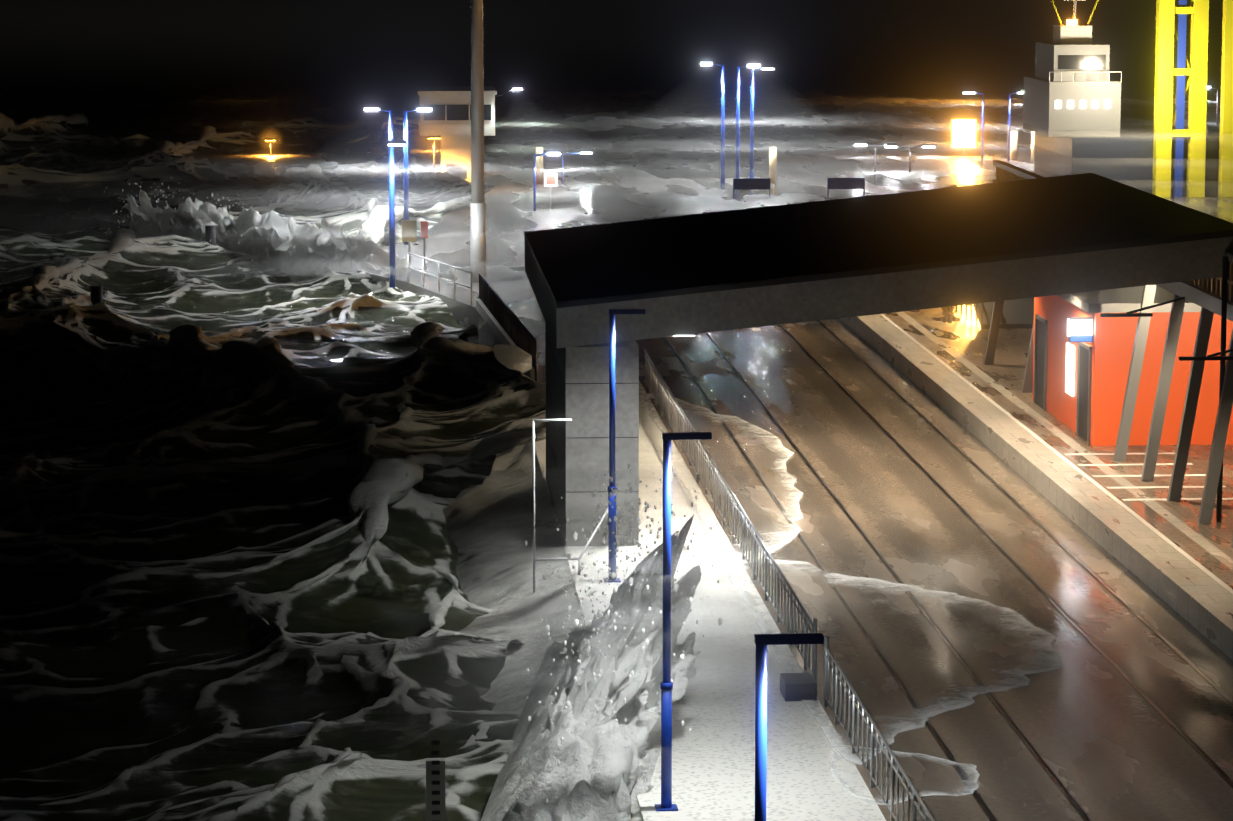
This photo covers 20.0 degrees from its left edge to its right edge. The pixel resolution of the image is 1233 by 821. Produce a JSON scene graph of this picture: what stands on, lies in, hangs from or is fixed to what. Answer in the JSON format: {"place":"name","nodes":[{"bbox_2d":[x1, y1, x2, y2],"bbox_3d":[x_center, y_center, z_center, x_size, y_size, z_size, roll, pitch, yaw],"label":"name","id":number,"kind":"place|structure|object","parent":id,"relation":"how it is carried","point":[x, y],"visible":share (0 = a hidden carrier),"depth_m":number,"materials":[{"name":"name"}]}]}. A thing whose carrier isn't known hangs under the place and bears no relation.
{"place":"outdoors","nodes":[
{"label":"outdoors","id":0,"kind":"place"},
{"bbox_2d":[0,409,38,439],"bbox_3d":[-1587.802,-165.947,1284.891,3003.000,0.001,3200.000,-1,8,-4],"label":"sea water","id":1,"kind":"structure","parent":0,"point":[2,414],"depth_m":104.55,"materials":[{"name":"black liquid"}]},
{"bbox_2d":[90,225,215,304],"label":"mooring piles","id":2,"kind":"object","parent":1,"relation":"in","point":[96,291],"visible":0.12,"depth_m":121.45,"materials":[{"name":"grey metal"}]},
{"bbox_2d":[86,176,346,260],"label":"water droplets","id":3,"kind":"object","parent":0,"point":[200,210],"depth_m":149.44,"materials":[{"name":"white liquid"}]},
{"bbox_2d":[139,190,381,269],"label":"foam","id":4,"kind":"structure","parent":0,"point":[339,241],"depth_m":143.00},
{"bbox_2d":[125,195,410,281],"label":"breaking wave","id":5,"kind":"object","parent":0,"point":[297,256],"depth_m":143.29,"materials":[{"name":"grey liquid"}]},
{"bbox_2d":[0,109,545,820],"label":"sea water","id":6,"kind":"structure","parent":0,"point":[196,519],"depth_m":79.64,"materials":[{"name":"black liquid"}]},
{"bbox_2d":[426,740,445,820],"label":"tide gauge","id":7,"kind":"object","parent":6,"relation":"in","point":[435,791],"visible":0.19,"depth_m":51.05,"materials":[{"name":"grey"}]},
{"bbox_2d":[213,165,448,248],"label":"sea spray","id":8,"kind":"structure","parent":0,"point":[320,206],"depth_m":145.17,"materials":[{"name":"white liquid"}]},
{"bbox_2d":[347,235,388,268],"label":"foam","id":9,"kind":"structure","parent":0,"point":[379,253],"depth_m":137.84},
{"bbox_2d":[337,166,557,252],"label":"sea spray","id":10,"kind":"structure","parent":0,"point":[466,183],"depth_m":145.84,"materials":[{"name":"white liquid"}]},
{"bbox_2d":[486,129,623,182],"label":"droplet","id":11,"kind":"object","parent":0,"point":[542,150],"depth_m":176.86,"materials":[{"name":"white liquid"}]},
{"bbox_2d":[481,597,662,820],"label":"wave splash","id":12,"kind":"object","parent":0,"point":[515,792],"depth_m":55.31,"materials":[{"name":"grey liquid"}]},
{"bbox_2d":[550,607,609,733],"bbox_3d":[-0.558,4.657,59.283,1.269,2.397,11.450,1,8,5],"label":"wave splash","id":13,"kind":"object","parent":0,"point":[570,694],"depth_m":58.17,"materials":[{"name":"grey liquid"}]},
{"bbox_2d":[7,79,1174,105],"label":"horizon haze","id":14,"kind":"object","parent":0,"point":[497,96],"depth_m":258.25,"materials":[{"name":"grey"}]},
{"bbox_2d":[353,422,860,667],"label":"sea spray","id":15,"kind":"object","parent":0,"point":[521,581],"depth_m":60.53,"materials":[{"name":"white liquid"}]},
{"bbox_2d":[364,465,849,721],"bbox_3d":[-0.282,3.146,62.109,11.500,0.001,28.000,-1,8,-4],"label":"sea spray","id":16,"kind":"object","parent":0,"point":[657,663],"depth_m":59.61,"materials":[{"name":"white liquid"}]},
{"bbox_2d":[360,515,869,783],"bbox_3d":[-0.282,4.037,62.235,11.500,0.001,28.000,-1,8,-4],"label":"sea spray","id":17,"kind":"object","parent":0,"point":[483,629],"depth_m":59.79,"materials":[{"name":"white liquid"}]},
{"bbox_2d":[0,0,1232,381],"bbox_3d":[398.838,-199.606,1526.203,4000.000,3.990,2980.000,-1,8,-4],"label":"ground","id":18,"kind":"structure","parent":0,"point":[286,46],"depth_m":294.52,"materials":[{"name":"grey concrete"}]},
{"bbox_2d":[264,138,276,154],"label":"sodium lamp","id":19,"kind":"object","parent":18,"relation":"on","point":[271,139],"depth_m":202.38,"materials":[{"name":"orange metal"}]},
{"bbox_2d":[363,106,392,140],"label":"street lamp","id":20,"kind":"object","parent":18,"relation":"on","point":[390,111],"visible":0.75,"depth_m":147.18,"materials":[{"name":"blue metal"}]},
{"bbox_2d":[387,140,405,287],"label":"street lamp","id":21,"kind":"object","parent":18,"relation":"on","point":[392,274],"visible":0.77,"depth_m":130.17,"materials":[{"name":"blue metal"}]},
{"bbox_2d":[403,106,432,244],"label":"street lamp","id":22,"kind":"object","parent":18,"relation":"on","point":[405,129],"visible":0.77,"depth_m":147.14,"materials":[{"name":"blue metal"}]},
{"bbox_2d":[427,135,440,171],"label":"sodium lamp","id":23,"kind":"object","parent":18,"relation":"on","point":[437,136],"depth_m":178.53,"materials":[{"name":"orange metal"}]},
{"bbox_2d":[417,86,523,182],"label":"control cabin","id":24,"kind":"object","parent":18,"relation":"on","point":[450,110],"visible":0.71,"depth_m":178.97,"materials":[{"name":"white paint"}]},
{"bbox_2d":[407,252,540,381],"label":"railing","id":25,"kind":"object","parent":18,"relation":"on","point":[502,320],"visible":0.88,"depth_m":115.31,"materials":[{"name":"grey metal"}]},
{"bbox_2d":[470,0,485,282],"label":"tall mast","id":26,"kind":"object","parent":18,"relation":"on","point":[477,227],"visible":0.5,"depth_m":131.62,"materials":[{"name":"grey metal"}]},
{"bbox_2d":[402,174,556,264],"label":"quay signs","id":27,"kind":"object","parent":18,"relation":"on","point":[411,237],"depth_m":139.08,"materials":[{"name":"grey metal"}]},
{"bbox_2d":[443,443,643,820],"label":"foam","id":28,"kind":"object","parent":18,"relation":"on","point":[637,815],"depth_m":77.32,"materials":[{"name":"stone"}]},
{"bbox_2d":[533,151,560,210],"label":"lamp","id":29,"kind":"object","parent":18,"relation":"on","point":[534,189],"depth_m":164.28,"materials":[{"name":"blue metal"}]},
{"bbox_2d":[532,419,607,592],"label":"frame","id":30,"kind":"object","parent":18,"relation":"on","point":[533,466],"depth_m":73.23,"materials":[{"name":"white paint"}]},
{"bbox_2d":[562,150,592,183],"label":"lamp","id":31,"kind":"object","parent":18,"relation":"on","point":[590,151],"depth_m":181.09,"materials":[{"name":"blue metal"}]},
{"bbox_2d":[699,61,724,183],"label":"street lamp","id":32,"kind":"object","parent":18,"relation":"on","point":[722,113],"visible":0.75,"depth_m":180.98,"materials":[{"name":"blue metal"}]},
{"bbox_2d":[735,63,760,177],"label":"street lamp","id":33,"kind":"object","parent":18,"relation":"on","point":[738,112],"visible":0.88,"depth_m":181.23,"materials":[{"name":"blue metal"}]},
{"bbox_2d":[749,66,774,177],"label":"street lamp","id":34,"kind":"object","parent":18,"relation":"on","point":[752,116],"visible":0.85,"depth_m":180.99,"materials":[{"name":"blue metal"}]},
{"bbox_2d":[536,131,1034,196],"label":"quay posts","id":35,"kind":"object","parent":18,"relation":"on","point":[740,182],"depth_m":173.28,"materials":[{"name":"beige metal"}]},
{"bbox_2d":[854,142,896,172],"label":"street lamp","id":36,"kind":"object","parent":18,"relation":"on","point":[861,144],"depth_m":189.14,"materials":[{"name":"grey metal"}]},
{"bbox_2d":[885,144,934,171],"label":"street lamp","id":37,"kind":"object","parent":18,"relation":"on","point":[925,145],"depth_m":189.23,"materials":[{"name":"grey metal"}]},
{"bbox_2d":[963,90,983,160],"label":"street lamp","id":38,"kind":"object","parent":18,"relation":"on","point":[982,131],"visible":0.75,"depth_m":197.64,"materials":[{"name":"metal"}]},
{"bbox_2d":[1007,90,1023,160],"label":"street lamp","id":39,"kind":"object","parent":18,"relation":"on","point":[1018,91],"visible":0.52,"depth_m":197.75,"materials":[{"name":"blue metal"}]},
{"bbox_2d":[840,304,1232,659],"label":"platform","id":40,"kind":"structure","parent":18,"relation":"on","point":[1176,556],"depth_m":84.74,"materials":[{"name":"white paint"}]},
{"bbox_2d":[951,297,1033,328],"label":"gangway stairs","id":41,"kind":"structure","parent":40,"relation":"on","point":[1017,313],"depth_m":113.47,"materials":[{"name":"grey metal"}]},
{"bbox_2d":[984,160,1232,547],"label":"platform canopy frame","id":42,"kind":"object","parent":40,"relation":"on","point":[1205,295],"visible":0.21,"depth_m":81.34,"materials":[{"name":"grey metal"}]},
{"bbox_2d":[1100,297,1184,316],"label":"platform light","id":43,"kind":"object","parent":42,"relation":"attached to","point":[1130,314],"visible":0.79,"depth_m":80.37,"materials":[{"name":"grey metal"}]},
{"bbox_2d":[1179,349,1232,360],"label":"platform light","id":44,"kind":"object","parent":42,"relation":"attached to","point":[1214,356],"visible":1,"depth_m":72.44,"materials":[{"name":"grey metal"}]},
{"bbox_2d":[1032,286,1232,445],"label":"station building","id":45,"kind":"structure","parent":40,"relation":"on","point":[1082,351],"depth_m":87.71,"materials":[{"name":"orange"}]},
{"bbox_2d":[1216,256,1227,521],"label":"platform pole and railing","id":46,"kind":"object","parent":40,"relation":"on","point":[1223,348],"visible":0.65,"depth_m":76.09,"materials":[{"name":"black metal"}]},
{"bbox_2d":[1023,0,1232,197],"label":"ship","id":47,"kind":"object","parent":18,"relation":"on","point":[1069,86],"visible":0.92,"depth_m":172.97,"materials":[{"name":"white metal"}]},
{"bbox_2d":[1207,85,1218,124],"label":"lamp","id":48,"kind":"object","parent":18,"relation":"on","point":[1210,87],"visible":0.44,"depth_m":201.14,"materials":[{"name":"grey metal"}]},
{"bbox_2d":[0,77,1232,197],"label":"sea spray","id":49,"kind":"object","parent":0,"point":[414,105],"depth_m":163.73,"materials":[{"name":"white liquid"}]},
{"bbox_2d":[0,97,1232,239],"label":"sea spray","id":50,"kind":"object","parent":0,"point":[244,160],"depth_m":167.69,"materials":[{"name":"white liquid"}]},
{"bbox_2d":[0,114,1232,277],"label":"sea spray","id":51,"kind":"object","parent":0,"point":[168,197],"depth_m":171.58,"materials":[{"name":"white liquid"}]},
{"bbox_2d":[517,463,726,816],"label":"spray droplets","id":52,"kind":"object","parent":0,"point":[613,575],"depth_m":58.32,"materials":[{"name":"white liquid"}]},
{"bbox_2d":[572,531,678,727],"bbox_3d":[0.059,4.022,59.169,1.856,3.686,11.337,1,8,5],"label":"wave splash","id":53,"kind":"object","parent":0,"point":[601,695],"depth_m":58.23,"materials":[{"name":"grey liquid"}]},
{"bbox_2d":[603,515,693,719],"bbox_3d":[0.310,3.876,59.064,1.822,4.005,11.374,1,8,6],"label":"wave splash","id":54,"kind":"object","parent":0,"point":[636,686],"depth_m":57.57,"materials":[{"name":"grey liquid"}]},
{"bbox_2d":[622,565,701,753],"bbox_3d":[0.649,4.297,59.118,1.476,3.155,11.413,1,8,5],"label":"wave splash","id":55,"kind":"object","parent":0,"point":[642,727],"depth_m":58.81,"materials":[{"name":"grey liquid"}]},
{"bbox_2d":[630,632,699,804],"bbox_3d":[0.729,4.914,59.213,1.287,1.908,11.401,1,8,4],"label":"wave splash","id":56,"kind":"object","parent":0,"point":[640,786],"depth_m":57.98,"materials":[{"name":"grey liquid"}]},
{"bbox_2d":[565,124,801,190],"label":"sea spray","id":57,"kind":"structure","parent":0,"point":[664,153],"depth_m":177.23,"materials":[{"name":"white liquid"}]},
{"bbox_2d":[535,381,885,820],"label":"promenade paving","id":58,"kind":"structure","parent":0,"point":[805,785],"depth_m":60.37,"materials":[{"name":"concrete"}]},
{"bbox_2d":[545,321,638,545],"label":"support pillar","id":59,"kind":"structure","parent":58,"relation":"on","point":[577,385],"depth_m":76.58,"materials":[{"name":"grey concrete"}]},
{"bbox_2d":[524,173,1232,347],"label":"canopy roof","id":60,"kind":"structure","parent":59,"relation":"on","point":[854,257],"depth_m":78.60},
{"bbox_2d":[604,309,644,581],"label":"lamp post","id":61,"kind":"object","parent":58,"relation":"on","point":[612,312],"visible":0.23,"depth_m":72.28,"materials":[{"name":"blue metal"}]},
{"bbox_2d":[655,432,711,810],"bbox_3d":[1.028,3.261,53.813,0.850,5.890,0.340,-1,8,-4],"label":"lamp post","id":62,"kind":"object","parent":58,"relation":"on","point":[666,688],"visible":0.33,"depth_m":53.76,"materials":[{"name":"blue metal"}]},
{"bbox_2d":[754,633,823,820],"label":"lamp post","id":63,"kind":"object","parent":58,"relation":"on","point":[762,641],"visible":1,"depth_m":38.41,"materials":[{"name":"blue metal"}]},
{"bbox_2d":[644,349,934,820],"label":"promenade railing","id":64,"kind":"object","parent":58,"relation":"on","point":[675,416],"visible":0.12,"depth_m":63.92,"materials":[{"name":"grey metal"}]},
{"bbox_2d":[674,123,884,181],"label":"sea spray","id":65,"kind":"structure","parent":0,"point":[786,156],"depth_m":178.01,"materials":[{"name":"white liquid"}]},
{"bbox_2d":[694,118,903,187],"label":"sea spray","id":66,"kind":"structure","parent":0,"point":[802,147],"depth_m":177.83,"materials":[{"name":"white liquid"}]},
{"bbox_2d":[635,318,1232,820],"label":"track deck paving","id":67,"kind":"structure","parent":0,"point":[1101,734],"depth_m":70.63,"materials":[{"name":"concrete"}]},
{"bbox_2d":[644,393,803,563],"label":"water foam","id":68,"kind":"object","parent":67,"relation":"on","point":[788,453],"depth_m":83.78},
{"bbox_2d":[729,554,1062,764],"bbox_3d":[5.667,4.422,66.444,5.816,0.001,19.444,-1,8,-4],"label":"water foam","id":69,"kind":"object","parent":67,"relation":"on","point":[1045,642],"depth_m":64.97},
{"bbox_2d":[826,744,979,804],"bbox_3d":[4.688,5.843,56.352,2.469,0.001,4.195,-1,8,-4],"label":"water foam","id":70,"kind":"object","parent":67,"relation":"on","point":[972,767],"depth_m":56.23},
{"bbox_2d":[663,320,1232,820],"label":"rails","id":71,"kind":"object","parent":67,"relation":"on","point":[983,686],"visible":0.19,"depth_m":71.25,"materials":[{"name":"brown metal"}]},
{"bbox_2d":[892,109,1010,161],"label":"sea spray","id":72,"kind":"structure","parent":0,"point":[952,141],"depth_m":195.72,"materials":[{"name":"white liquid"}]},
{"bbox_2d":[950,118,976,155],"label":"illuminated sign","id":73,"kind":"object","parent":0,"point":[961,133],"depth_m":202.36,"materials":[{"name":"grey plastic"}]}
]}

